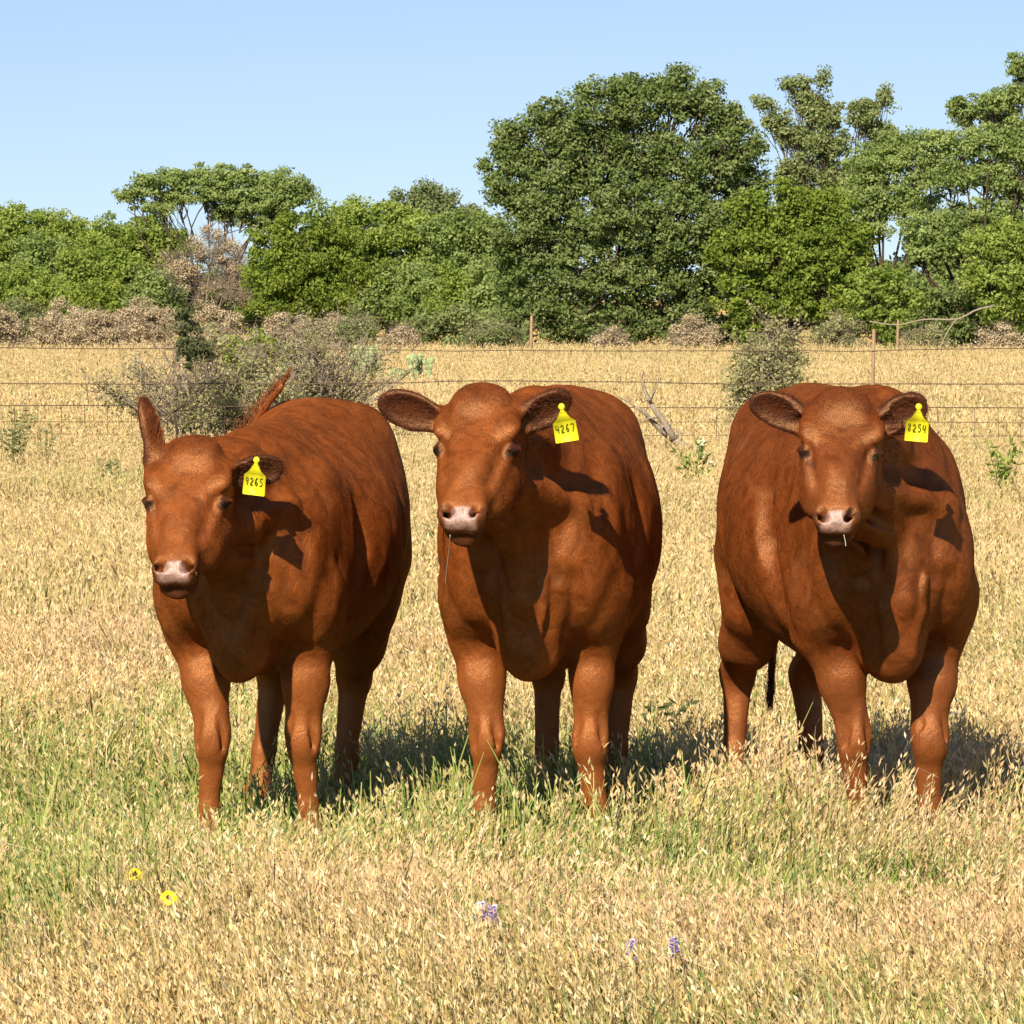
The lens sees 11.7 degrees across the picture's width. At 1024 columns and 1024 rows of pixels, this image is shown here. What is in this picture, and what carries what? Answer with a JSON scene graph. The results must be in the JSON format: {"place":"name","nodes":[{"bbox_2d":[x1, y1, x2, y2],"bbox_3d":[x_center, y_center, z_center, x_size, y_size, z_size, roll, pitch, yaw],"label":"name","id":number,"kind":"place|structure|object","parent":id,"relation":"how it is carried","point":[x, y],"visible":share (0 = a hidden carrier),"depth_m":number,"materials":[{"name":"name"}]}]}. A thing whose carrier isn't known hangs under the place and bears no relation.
{"place":"outdoors","nodes":[
{"label":"outdoors","id":0,"kind":"place"},
{"bbox_2d":[280,344,315,375],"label":"prickly pear","id":1,"kind":"object","parent":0,"point":[292,362],"visible":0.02,"depth_m":91.89,"materials":[{"name":"green plant"}]},
{"bbox_2d":[8,300,997,810],"bbox_3d":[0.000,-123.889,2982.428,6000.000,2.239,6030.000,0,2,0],"label":"ground","id":2,"kind":"structure","parent":0,"point":[806,332],"depth_m":237.63,"materials":[{"name":"soil"}]},
{"bbox_2d":[0,228,18,290],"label":"broadleaf bush","id":3,"kind":"object","parent":2,"relation":"on","point":[6,253],"visible":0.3,"depth_m":185.34,"materials":[{"name":"green plant"}]},
{"bbox_2d":[0,302,29,349],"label":"dry bush","id":4,"kind":"object","parent":2,"relation":"on","point":[10,325],"visible":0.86,"depth_m":149.71,"materials":[{"name":"grey plant"}]},
{"bbox_2d":[0,401,40,477],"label":"leafy weed","id":5,"kind":"object","parent":2,"relation":"on","point":[14,447],"visible":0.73,"depth_m":43.99,"materials":[{"name":"green plant"}]},
{"bbox_2d":[0,293,48,339],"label":"bush","id":6,"kind":"object","parent":2,"relation":"on","point":[18,305],"visible":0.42,"depth_m":161.62,"materials":[{"name":"green plant"}]},
{"bbox_2d":[4,228,80,311],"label":"broadleaf bush","id":7,"kind":"object","parent":2,"relation":"on","point":[33,253],"visible":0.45,"depth_m":183.51,"materials":[{"name":"green plant"}]},
{"bbox_2d":[0,258,86,340],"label":"broadleaf bush","id":8,"kind":"object","parent":2,"relation":"on","point":[41,285],"visible":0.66,"depth_m":171.50,"materials":[{"name":"green plant"}]},
{"bbox_2d":[33,420,56,464],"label":"leafy weed","id":9,"kind":"object","parent":2,"relation":"on","point":[46,439],"visible":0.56,"depth_m":44.99,"materials":[{"name":"green"}]},
{"bbox_2d":[0,199,100,339],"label":"mesquite tree","id":10,"kind":"object","parent":2,"relation":"on","point":[14,218],"visible":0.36,"depth_m":194.32,"materials":[{"name":"green plant"}]},
{"bbox_2d":[22,296,89,349],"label":"dry bush","id":11,"kind":"object","parent":2,"relation":"on","point":[52,320],"visible":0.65,"depth_m":151.65,"materials":[{"name":"grey plant"}]},
{"bbox_2d":[46,238,125,307],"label":"broadleaf bush","id":12,"kind":"object","parent":2,"relation":"on","point":[88,262],"visible":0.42,"depth_m":181.62,"materials":[{"name":"green plant"}]},
{"bbox_2d":[56,301,136,349],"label":"dry bush","id":13,"kind":"object","parent":2,"relation":"on","point":[99,327],"visible":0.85,"depth_m":149.85,"materials":[{"name":"grey plant"}]},
{"bbox_2d":[68,277,126,315],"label":"broadleaf bush","id":14,"kind":"object","parent":2,"relation":"on","point":[101,294],"visible":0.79,"depth_m":169.58,"materials":[{"name":"green plant"}]},
{"bbox_2d":[96,456,132,482],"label":"leafy weed","id":15,"kind":"object","parent":2,"relation":"on","point":[108,465],"visible":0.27,"depth_m":41.02,"materials":[{"name":"green"}]},
{"bbox_2d":[87,241,151,325],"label":"broadleaf bush","id":16,"kind":"object","parent":2,"relation":"on","point":[119,254],"visible":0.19,"depth_m":184.58,"materials":[{"name":"green plant"}]},
{"bbox_2d":[128,868,147,912],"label":"daisy","id":17,"kind":"object","parent":2,"relation":"on","point":[135,872],"visible":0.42,"depth_m":11.71,"materials":[{"name":"yellow plant"}]},
{"bbox_2d":[79,210,202,282],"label":"mesquite tree","id":18,"kind":"object","parent":2,"relation":"on","point":[157,237],"visible":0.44,"depth_m":187.43,"materials":[{"name":"green plant"}]},
{"bbox_2d":[104,296,179,346],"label":"dry bush","id":19,"kind":"object","parent":2,"relation":"on","point":[142,329],"visible":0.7,"depth_m":155.56,"materials":[{"name":"brown plant"}]},
{"bbox_2d":[118,263,187,332],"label":"broadleaf bush","id":20,"kind":"object","parent":2,"relation":"on","point":[152,285],"visible":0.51,"depth_m":177.61,"materials":[{"name":"green plant"}]},
{"bbox_2d":[160,891,183,939],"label":"daisy","id":21,"kind":"object","parent":2,"relation":"on","point":[165,894],"visible":0.28,"depth_m":11.24,"materials":[{"name":"yellow plant"}]},
{"bbox_2d":[161,272,213,338],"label":"broadleaf bush","id":22,"kind":"object","parent":2,"relation":"on","point":[190,299],"visible":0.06,"depth_m":189.65,"materials":[{"name":"green plant"}]},
{"bbox_2d":[154,284,224,437],"bbox_3d":[-3.063,-1.342,50.559,0.980,1.948,0.857,-2,3,-40],"label":"juniper tree","id":23,"kind":"object","parent":2,"relation":"on","point":[188,326],"visible":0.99,"depth_m":50.53,"materials":[{"name":"green plant"}]},
{"bbox_2d":[56,310,332,438],"bbox_3d":[-3.291,-1.344,52.510,2.802,1.576,2.065,-1,3,-26],"label":"thorn shrub","id":24,"kind":"object","parent":2,"relation":"on","point":[243,372],"visible":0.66,"depth_m":52.28,"materials":[{"name":"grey plant"}]},
{"bbox_2d":[149,216,261,320],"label":"brush thicket","id":25,"kind":"object","parent":2,"relation":"on","point":[227,266],"visible":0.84,"depth_m":171.61,"materials":[{"name":"brown plant"}]},
{"bbox_2d":[111,161,320,322],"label":"mesquite tree","id":26,"kind":"object","parent":2,"relation":"on","point":[268,196],"visible":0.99,"depth_m":177.37,"materials":[{"name":"green plant"}]},
{"bbox_2d":[178,301,254,344],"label":"dry bush","id":27,"kind":"object","parent":2,"relation":"on","point":[209,313],"visible":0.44,"depth_m":153.73,"materials":[{"name":"grey plant"}]},
{"bbox_2d":[193,266,250,336],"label":"broadleaf bush","id":28,"kind":"object","parent":2,"relation":"on","point":[227,306],"visible":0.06,"depth_m":185.46,"materials":[{"name":"green plant"}]},
{"bbox_2d":[232,280,270,341],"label":"broadleaf bush","id":29,"kind":"object","parent":2,"relation":"on","point":[249,317],"visible":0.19,"depth_m":175.70,"materials":[{"name":"green plant"}]},
{"bbox_2d":[213,309,298,373],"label":"bush","id":30,"kind":"object","parent":2,"relation":"on","point":[260,340],"visible":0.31,"depth_m":69.92,"materials":[{"name":"green plant"}]},
{"bbox_2d":[133,366,411,853],"bbox_3d":[-0.689,0.339,14.279,0.664,1.402,2.184,0,2,9],"label":"cow","id":31,"kind":"object","parent":2,"relation":"on","point":[279,542],"visible":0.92,"depth_m":13.91},
{"bbox_2d":[251,300,312,345],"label":"dry bush","id":32,"kind":"object","parent":2,"relation":"on","point":[281,319],"visible":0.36,"depth_m":151.79,"materials":[{"name":"grey plant"}]},
{"bbox_2d":[263,272,351,326],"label":"broadleaf bush","id":33,"kind":"object","parent":2,"relation":"on","point":[269,315],"visible":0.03,"depth_m":171.50,"materials":[{"name":"green plant"}]},
{"bbox_2d":[236,209,379,330],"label":"broadleaf tree","id":34,"kind":"object","parent":2,"relation":"on","point":[287,261],"visible":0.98,"depth_m":167.32,"materials":[{"name":"green plant"}]},
{"bbox_2d":[217,296,426,422],"bbox_3d":[-2.043,-1.451,53.214,2.248,1.716,1.828,0,2,0],"label":"thorn shrub","id":35,"kind":"object","parent":2,"relation":"on","point":[328,367],"visible":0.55,"depth_m":53.11,"materials":[{"name":"grey plant"}]},
{"bbox_2d":[302,306,347,348],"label":"dry bush","id":36,"kind":"object","parent":2,"relation":"on","point":[332,316],"visible":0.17,"depth_m":149.75,"materials":[{"name":"grey plant"}]},
{"bbox_2d":[333,273,360,328],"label":"broadleaf bush","id":37,"kind":"object","parent":2,"relation":"on","point":[350,302],"visible":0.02,"depth_m":185.26,"materials":[{"name":"green plant"}]},
{"bbox_2d":[326,299,385,348],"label":"dry bush","id":38,"kind":"object","parent":2,"relation":"on","point":[351,325],"visible":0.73,"depth_m":145.76,"materials":[{"name":"green plant"}]},
{"bbox_2d":[348,344,381,377],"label":"prickly pear","id":39,"kind":"object","parent":2,"relation":"on","point":[365,353],"visible":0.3,"depth_m":99.89,"materials":[{"name":"green plant"}]},
{"bbox_2d":[339,258,413,338],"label":"broadleaf bush","id":40,"kind":"object","parent":2,"relation":"on","point":[386,314],"visible":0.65,"depth_m":179.37,"materials":[{"name":"green plant"}]},
{"bbox_2d":[299,193,455,342],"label":"mesquite tree","id":41,"kind":"object","parent":2,"relation":"on","point":[395,230],"visible":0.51,"depth_m":179.49,"materials":[{"name":"green plant"}]},
{"bbox_2d":[388,368,405,380],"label":"prickly pear","id":42,"kind":"object","parent":2,"relation":"on","point":[393,371],"visible":0.21,"depth_m":95.81,"materials":[{"name":"green plant"}]},
{"bbox_2d":[370,318,423,348],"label":"dry bush","id":43,"kind":"object","parent":2,"relation":"on","point":[405,337],"visible":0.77,"depth_m":149.81,"materials":[{"name":"grey plant"}]},
{"bbox_2d":[388,257,441,344],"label":"broadleaf bush","id":44,"kind":"object","parent":2,"relation":"on","point":[411,272],"visible":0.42,"depth_m":177.50,"materials":[{"name":"green plant"}]},
{"bbox_2d":[406,353,434,379],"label":"prickly pear","id":45,"kind":"object","parent":2,"relation":"on","point":[428,362],"visible":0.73,"depth_m":97.77,"materials":[{"name":"green plant"}]},
{"bbox_2d":[412,519,437,555],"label":"leafy weed","id":46,"kind":"object","parent":2,"relation":"on","point":[430,533],"visible":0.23,"depth_m":30.02,"materials":[{"name":"green"}]},
{"bbox_2d":[387,176,498,234],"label":"broadleaf tree","id":47,"kind":"object","parent":2,"relation":"on","point":[429,198],"visible":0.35,"depth_m":259.01,"materials":[{"name":"green plant"}]},
{"bbox_2d":[419,260,480,333],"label":"broadleaf bush","id":48,"kind":"object","parent":2,"relation":"on","point":[455,283],"visible":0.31,"depth_m":169.57,"materials":[{"name":"green plant"}]},
{"bbox_2d":[401,300,502,348],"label":"broadleaf bush","id":49,"kind":"object","parent":2,"relation":"on","point":[432,328],"visible":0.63,"depth_m":155.46,"materials":[{"name":"green plant"}]},
{"bbox_2d":[413,206,516,314],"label":"broadleaf tree","id":50,"kind":"object","parent":2,"relation":"on","point":[459,239],"visible":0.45,"depth_m":171.41,"materials":[{"name":"green plant"}]},
{"bbox_2d":[474,900,487,951],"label":"wildflower","id":51,"kind":"object","parent":2,"relation":"on","point":[482,903],"visible":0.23,"depth_m":11.05,"materials":[{"name":"purple plant"}]},
{"bbox_2d":[458,256,531,327],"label":"broadleaf bush","id":52,"kind":"object","parent":2,"relation":"on","point":[479,296],"visible":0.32,"depth_m":165.47,"materials":[{"name":"green plant"}]},
{"bbox_2d":[485,904,505,992],"bbox_3d":[-0.032,1.013,10.982,0.080,0.300,0.040,0,2,0],"label":"wildflower","id":53,"kind":"object","parent":2,"relation":"on","point":[494,906],"visible":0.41,"depth_m":10.97,"materials":[{"name":"purple plant"}]},
{"bbox_2d":[460,315,535,349],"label":"dry bush","id":54,"kind":"object","parent":2,"relation":"on","point":[502,332],"visible":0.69,"depth_m":148.65,"materials":[{"name":"green plant"}]},
{"bbox_2d":[0,329,1023,448],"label":"wire fence","id":55,"kind":"object","parent":2,"relation":"on","point":[705,383],"visible":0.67,"depth_m":50.98,"materials":[{"name":"brown"}]},
{"bbox_2d":[374,381,662,854],"bbox_3d":[0.077,0.329,14.260,0.640,1.424,2.238,0,2,10],"label":"cow","id":56,"kind":"object","parent":2,"relation":"on","point":[549,531],"visible":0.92,"depth_m":13.79},
{"bbox_2d":[15,316,1023,353],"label":"fence","id":57,"kind":"object","parent":2,"relation":"on","point":[531,343],"visible":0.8,"depth_m":139.96,"materials":[{"name":"brown metal"}]},
{"bbox_2d":[586,321,637,350],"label":"dry bush","id":58,"kind":"object","parent":2,"relation":"on","point":[610,336],"visible":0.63,"depth_m":149.72,"materials":[{"name":"grey plant"}]},
{"bbox_2d":[473,61,774,347],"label":"live oak tree","id":59,"kind":"object","parent":2,"relation":"on","point":[573,142],"visible":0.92,"depth_m":157.28,"materials":[{"name":"green plant"}]},
{"bbox_2d":[623,938,638,989],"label":"wildflower","id":60,"kind":"object","parent":2,"relation":"on","point":[631,946],"visible":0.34,"depth_m":10.39,"materials":[{"name":"purple plant"}]},
{"bbox_2d":[616,364,692,451],"bbox_3d":[1.476,-1.001,49.544,0.838,0.943,0.325,1,2,15],"label":"dead branch","id":61,"kind":"object","parent":2,"relation":"on","point":[665,430],"visible":0.93,"depth_m":49.49,"materials":[{"name":"grey wood"}]},
{"bbox_2d":[629,696,700,762],"bbox_3d":[0.511,0.765,17.058,0.276,0.291,0.250,0,2,0],"label":"leafy weed","id":62,"kind":"object","parent":2,"relation":"on","point":[665,706],"visible":0.26,"depth_m":17.00,"materials":[{"name":"green"}]},
{"bbox_2d":[666,935,683,1001],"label":"wildflower","id":63,"kind":"object","parent":2,"relation":"on","point":[673,940],"visible":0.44,"depth_m":10.44,"materials":[{"name":"purple plant"}]},
{"bbox_2d":[659,302,727,351],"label":"dry bush","id":64,"kind":"object","parent":2,"relation":"on","point":[696,338],"visible":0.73,"depth_m":149.68,"materials":[{"name":"grey plant"}]},
{"bbox_2d":[670,435,716,482],"bbox_3d":[1.470,-0.329,39.970,0.372,0.576,0.400,1,3,29],"label":"leafy weed","id":65,"kind":"object","parent":2,"relation":"on","point":[701,447],"visible":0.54,"depth_m":39.95,"materials":[{"name":"green plant"}]},
{"bbox_2d":[704,310,753,346],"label":"broadleaf bush","id":66,"kind":"object","parent":2,"relation":"on","point":[723,318],"visible":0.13,"depth_m":164.58,"materials":[{"name":"green plant"}]},
{"bbox_2d":[710,299,824,424],"bbox_3d":[2.803,-1.474,53.929,1.311,1.684,0.888,1,3,19],"label":"thorn shrub","id":67,"kind":"object","parent":2,"relation":"on","point":[762,367],"visible":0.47,"depth_m":53.88,"materials":[{"name":"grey plant"}]},
{"bbox_2d":[699,176,877,348],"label":"broadleaf tree","id":68,"kind":"object","parent":2,"relation":"on","point":[766,230],"visible":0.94,"depth_m":154.43,"materials":[{"name":"green plant"}]},
{"bbox_2d":[781,288,825,343],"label":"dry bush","id":69,"kind":"object","parent":2,"relation":"on","point":[805,324],"visible":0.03,"depth_m":159.72,"materials":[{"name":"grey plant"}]},
{"bbox_2d":[765,224,881,331],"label":"broadleaf tree","id":70,"kind":"object","parent":2,"relation":"on","point":[853,256],"visible":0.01,"depth_m":229.40,"materials":[{"name":"green plant"}]},
{"bbox_2d":[748,64,902,265],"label":"broadleaf tree","id":71,"kind":"object","parent":2,"relation":"on","point":[823,146],"visible":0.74,"depth_m":171.38,"materials":[{"name":"green plant"}]},
{"bbox_2d":[804,304,869,350],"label":"dry bush","id":72,"kind":"object","parent":2,"relation":"on","point":[835,335],"visible":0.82,"depth_m":149.78,"materials":[{"name":"grey plant"}]},
{"bbox_2d":[810,283,873,336],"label":"broadleaf bush","id":73,"kind":"object","parent":2,"relation":"on","point":[814,329],"visible":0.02,"depth_m":169.82,"materials":[{"name":"green plant"}]},
{"bbox_2d":[714,382,979,837],"bbox_3d":[0.965,0.335,14.274,0.687,1.412,2.252,0,2,-2],"label":"cow","id":74,"kind":"object","parent":2,"relation":"on","point":[844,554],"visible":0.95,"depth_m":13.85},
{"bbox_2d":[840,263,930,349],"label":"broadleaf bush","id":75,"kind":"object","parent":2,"relation":"on","point":[879,299],"visible":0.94,"depth_m":149.71,"materials":[{"name":"green plant"}]},
{"bbox_2d":[826,127,946,345],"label":"mesquite tree","id":76,"kind":"object","parent":2,"relation":"on","point":[880,203],"visible":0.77,"depth_m":157.39,"materials":[{"name":"green plant"}]},
{"bbox_2d":[871,245,938,298],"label":"broadleaf bush","id":77,"kind":"object","parent":2,"relation":"on","point":[911,264],"visible":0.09,"depth_m":174.51,"materials":[{"name":"green plant"}]},
{"bbox_2d":[896,272,946,337],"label":"broadleaf bush","id":78,"kind":"object","parent":2,"relation":"on","point":[913,281],"visible":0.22,"depth_m":167.60,"materials":[{"name":"green plant"}]},
{"bbox_2d":[900,321,956,353],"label":"dry bush","id":79,"kind":"object","parent":2,"relation":"on","point":[922,335],"visible":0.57,"depth_m":148.59,"materials":[{"name":"grey plant"}]},
{"bbox_2d":[869,305,994,348],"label":"dead limb","id":80,"kind":"object","parent":2,"relation":"on","point":[969,313],"visible":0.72,"depth_m":145.88,"materials":[{"name":"wood"}]},
{"bbox_2d":[903,280,996,349],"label":"broadleaf bush","id":81,"kind":"object","parent":2,"relation":"on","point":[940,301],"visible":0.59,"depth_m":151.62,"materials":[{"name":"green plant"}]},
{"bbox_2d":[895,121,1023,322],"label":"mesquite tree","id":82,"kind":"object","parent":2,"relation":"on","point":[925,238],"visible":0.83,"depth_m":154.45,"materials":[{"name":"green plant"}]},
{"bbox_2d":[927,254,1001,302],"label":"broadleaf bush","id":83,"kind":"object","parent":2,"relation":"on","point":[942,270],"visible":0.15,"depth_m":169.47,"materials":[{"name":"green plant"}]},
{"bbox_2d":[942,197,1023,262],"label":"broadleaf tree","id":84,"kind":"object","parent":2,"relation":"on","point":[997,202],"depth_m":234.34,"materials":[{"name":"green plant"}]},
{"bbox_2d":[944,50,1023,225],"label":"mesquite tree","id":85,"kind":"object","parent":2,"relation":"on","point":[1000,108],"visible":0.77,"depth_m":169.37,"materials":[{"name":"green plant"}]},
{"bbox_2d":[953,215,1023,332],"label":"broadleaf bush","id":86,"kind":"object","parent":2,"relation":"on","point":[993,276],"visible":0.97,"depth_m":149.53,"materials":[{"name":"green plant"}]},
{"bbox_2d":[965,319,1023,351],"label":"dry bush","id":87,"kind":"object","parent":2,"relation":"on","point":[1009,338],"visible":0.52,"depth_m":147.66,"materials":[{"name":"grey plant"}]},
{"bbox_2d":[984,434,1023,495],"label":"leafy weed","id":88,"kind":"object","parent":2,"relation":"on","point":[1005,471],"visible":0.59,"depth_m":38.96,"materials":[{"name":"green plant"}]},
{"bbox_2d":[1003,299,1023,336],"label":"broadleaf bush","id":89,"kind":"object","parent":2,"relation":"on","point":[1019,326],"visible":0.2,"depth_m":157.51,"materials":[{"name":"green plant"}]},
{"bbox_2d":[0,731,1023,1023],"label":"meadow grass","id":90,"kind":"structure","parent":0,"point":[338,931],"depth_m":10.96,"materials":[{"name":"beige plant"}]},
{"bbox_2d":[0,574,1023,890],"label":"meadow grass","id":91,"kind":"structure","parent":0,"point":[114,700],"depth_m":15.99,"materials":[{"name":"beige plant"}]},
{"bbox_2d":[0,411,1023,644],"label":"meadow grass","id":92,"kind":"structure","parent":0,"point":[72,526],"depth_m":31.15,"materials":[{"name":"beige plant"}]},
{"bbox_2d":[0,339,1023,446],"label":"meadow grass","id":93,"kind":"structure","parent":0,"point":[956,369],"depth_m":88.94,"materials":[{"name":"beige plant"}]},
{"bbox_2d":[0,334,1023,363],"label":"tall dry grass","id":94,"kind":"structure","parent":0,"point":[633,348],"depth_m":137.35,"materials":[{"name":"beige plant"}]},
{"bbox_2d":[0,0,1023,299],"label":"sky","id":95,"kind":"structure","parent":0,"point":[368,98],"materials":[{"name":"blue"}]},
{"bbox_2d":[493,932,534,995],"bbox_3d":[-0.032,1.051,11.002,0.162,0.225,0.142,2,3,38],"label":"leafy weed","id":96,"kind":"object","parent":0,"point":[510,955],"visible":0.05,"depth_m":11.03,"materials":[{"name":"green plant"}]}
]}

